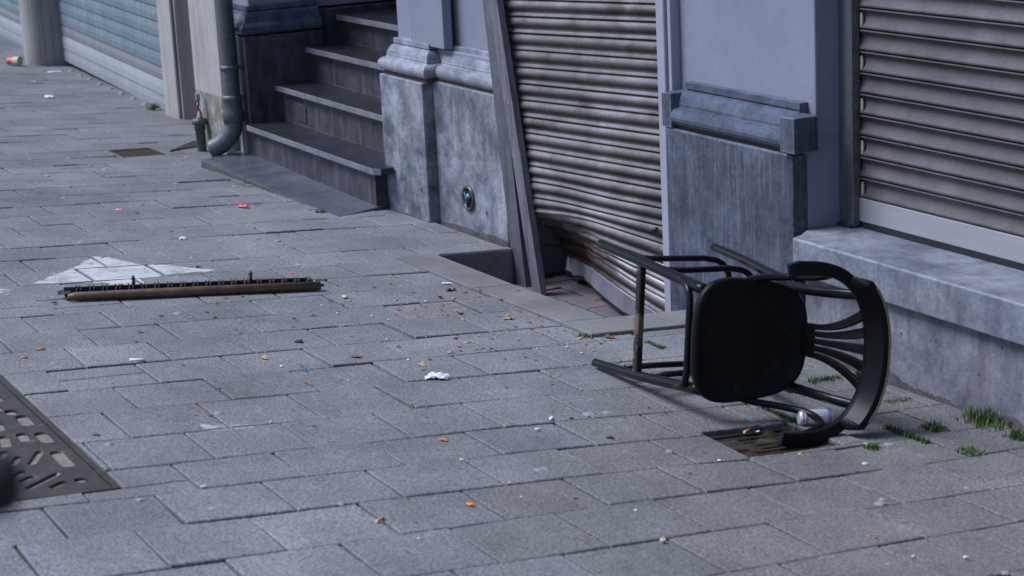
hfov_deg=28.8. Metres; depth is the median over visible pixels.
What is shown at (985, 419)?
weed tuft
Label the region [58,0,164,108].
shop shutter
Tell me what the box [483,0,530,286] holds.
loose guide rail
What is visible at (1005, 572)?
gum spot
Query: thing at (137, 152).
drain grate
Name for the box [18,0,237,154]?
neighbour shop
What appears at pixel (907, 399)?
weed tuft
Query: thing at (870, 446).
weed tuft
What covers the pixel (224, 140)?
downpipe
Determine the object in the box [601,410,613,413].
gum spot
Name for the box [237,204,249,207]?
plastic scrap
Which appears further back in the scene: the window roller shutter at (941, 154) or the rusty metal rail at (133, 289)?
the rusty metal rail at (133, 289)
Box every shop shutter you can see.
[0,0,22,45]
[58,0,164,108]
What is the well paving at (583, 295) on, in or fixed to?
on the well bed
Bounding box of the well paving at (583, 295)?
[513,271,623,317]
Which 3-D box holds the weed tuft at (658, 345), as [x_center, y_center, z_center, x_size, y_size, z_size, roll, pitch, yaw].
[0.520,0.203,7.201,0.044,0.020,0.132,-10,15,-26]
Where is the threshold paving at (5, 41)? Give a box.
[0,35,22,47]
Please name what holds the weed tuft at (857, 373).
on the pavement
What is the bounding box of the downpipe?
[207,0,243,156]
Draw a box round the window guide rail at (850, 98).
[837,0,868,227]
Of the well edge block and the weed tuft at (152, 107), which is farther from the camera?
the weed tuft at (152, 107)
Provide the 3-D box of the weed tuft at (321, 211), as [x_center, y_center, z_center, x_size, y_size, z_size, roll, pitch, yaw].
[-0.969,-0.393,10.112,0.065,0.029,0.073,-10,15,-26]
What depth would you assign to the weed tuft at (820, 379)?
6.71 m
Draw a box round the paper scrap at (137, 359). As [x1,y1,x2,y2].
[129,358,145,360]
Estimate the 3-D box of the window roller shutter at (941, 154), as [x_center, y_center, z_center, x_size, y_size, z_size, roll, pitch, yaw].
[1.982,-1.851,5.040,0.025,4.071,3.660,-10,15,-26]
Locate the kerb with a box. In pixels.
[395,253,693,338]
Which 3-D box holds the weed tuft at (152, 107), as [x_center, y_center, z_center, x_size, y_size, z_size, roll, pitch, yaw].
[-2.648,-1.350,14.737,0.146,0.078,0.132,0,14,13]
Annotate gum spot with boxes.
[207,506,217,509]
[583,412,594,415]
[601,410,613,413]
[874,501,886,505]
[883,442,894,445]
[1001,571,1009,574]
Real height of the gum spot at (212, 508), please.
0.004 m
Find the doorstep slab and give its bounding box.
[201,151,383,216]
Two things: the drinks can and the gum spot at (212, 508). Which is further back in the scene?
the drinks can
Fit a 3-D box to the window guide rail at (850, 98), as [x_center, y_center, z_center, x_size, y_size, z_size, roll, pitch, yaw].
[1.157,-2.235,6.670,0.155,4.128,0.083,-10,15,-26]
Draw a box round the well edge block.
[435,247,513,283]
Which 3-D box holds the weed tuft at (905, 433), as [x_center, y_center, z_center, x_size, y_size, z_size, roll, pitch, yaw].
[1.202,0.442,6.062,0.049,0.026,0.225,-10,15,-26]
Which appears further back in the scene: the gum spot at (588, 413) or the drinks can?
the gum spot at (588, 413)
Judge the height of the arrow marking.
0.055 m
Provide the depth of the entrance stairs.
11.20 m
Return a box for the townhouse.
[233,0,1023,430]
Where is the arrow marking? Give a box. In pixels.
[35,256,213,284]
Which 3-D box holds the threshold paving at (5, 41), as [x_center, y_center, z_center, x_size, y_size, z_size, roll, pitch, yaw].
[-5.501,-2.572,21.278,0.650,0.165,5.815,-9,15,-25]
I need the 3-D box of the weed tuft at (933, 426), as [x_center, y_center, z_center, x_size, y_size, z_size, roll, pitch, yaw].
[1.301,0.419,6.138,0.076,0.034,0.094,-10,15,-26]
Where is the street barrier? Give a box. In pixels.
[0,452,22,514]
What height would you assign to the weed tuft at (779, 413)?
0.022 m
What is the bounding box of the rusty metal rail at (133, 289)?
[57,271,323,299]
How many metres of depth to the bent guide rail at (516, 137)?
8.86 m
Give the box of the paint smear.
[0,289,253,430]
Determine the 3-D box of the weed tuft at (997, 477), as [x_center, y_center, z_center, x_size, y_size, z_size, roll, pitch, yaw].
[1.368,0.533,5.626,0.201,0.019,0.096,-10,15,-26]
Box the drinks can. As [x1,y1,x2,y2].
[797,408,833,425]
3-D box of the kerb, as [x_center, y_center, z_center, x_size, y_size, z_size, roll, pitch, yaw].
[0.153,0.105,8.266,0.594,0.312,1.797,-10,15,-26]
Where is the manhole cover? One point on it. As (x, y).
(51, 459)
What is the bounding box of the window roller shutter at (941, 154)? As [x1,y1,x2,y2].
[857,0,1023,269]
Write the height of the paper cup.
0.092 m
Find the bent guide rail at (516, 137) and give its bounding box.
[488,0,546,295]
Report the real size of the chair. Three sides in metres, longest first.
1.057 x 0.570 x 0.539 m
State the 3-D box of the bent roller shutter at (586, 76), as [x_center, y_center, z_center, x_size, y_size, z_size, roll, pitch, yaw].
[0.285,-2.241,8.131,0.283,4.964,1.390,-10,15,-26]
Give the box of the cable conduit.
[192,93,206,151]
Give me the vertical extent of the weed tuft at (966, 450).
0.035 m
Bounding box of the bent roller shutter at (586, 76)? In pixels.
[503,0,664,315]
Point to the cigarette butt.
(380, 519)
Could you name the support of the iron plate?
on the pavement
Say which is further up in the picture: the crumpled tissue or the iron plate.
the iron plate
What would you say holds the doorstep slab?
on the pavement
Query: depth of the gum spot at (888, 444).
5.96 m
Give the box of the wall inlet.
[462,185,474,210]
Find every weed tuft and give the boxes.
[145,100,161,110]
[314,208,328,213]
[573,327,650,338]
[644,340,665,348]
[757,406,797,422]
[808,373,843,384]
[852,369,860,377]
[859,441,881,450]
[882,396,911,403]
[882,423,929,444]
[919,417,947,432]
[949,400,1013,430]
[955,444,986,456]
[966,471,1023,482]
[1002,425,1023,441]
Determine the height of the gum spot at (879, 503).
0.004 m
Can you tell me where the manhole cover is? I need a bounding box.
[0,375,120,500]
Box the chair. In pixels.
[592,240,890,447]
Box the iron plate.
[170,141,196,151]
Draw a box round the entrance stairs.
[246,8,397,209]
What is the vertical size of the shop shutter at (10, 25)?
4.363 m
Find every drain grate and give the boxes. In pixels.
[109,148,165,157]
[709,426,833,457]
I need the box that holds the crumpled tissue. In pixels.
[425,372,448,379]
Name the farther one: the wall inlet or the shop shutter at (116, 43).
the shop shutter at (116, 43)
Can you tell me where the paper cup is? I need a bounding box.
[6,56,22,65]
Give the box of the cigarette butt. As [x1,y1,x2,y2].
[375,516,384,522]
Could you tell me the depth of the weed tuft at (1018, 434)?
6.00 m
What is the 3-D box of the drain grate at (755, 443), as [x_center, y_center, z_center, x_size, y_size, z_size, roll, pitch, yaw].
[0.780,0.521,6.047,0.330,0.135,0.303,-10,15,-26]
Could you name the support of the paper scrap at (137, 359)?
on the pavement
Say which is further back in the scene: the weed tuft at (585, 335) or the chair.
the weed tuft at (585, 335)
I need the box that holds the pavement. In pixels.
[0,45,1023,575]
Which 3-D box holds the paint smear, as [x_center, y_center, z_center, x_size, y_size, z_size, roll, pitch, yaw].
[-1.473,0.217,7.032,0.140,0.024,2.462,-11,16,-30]
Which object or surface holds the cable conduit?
on the pavement

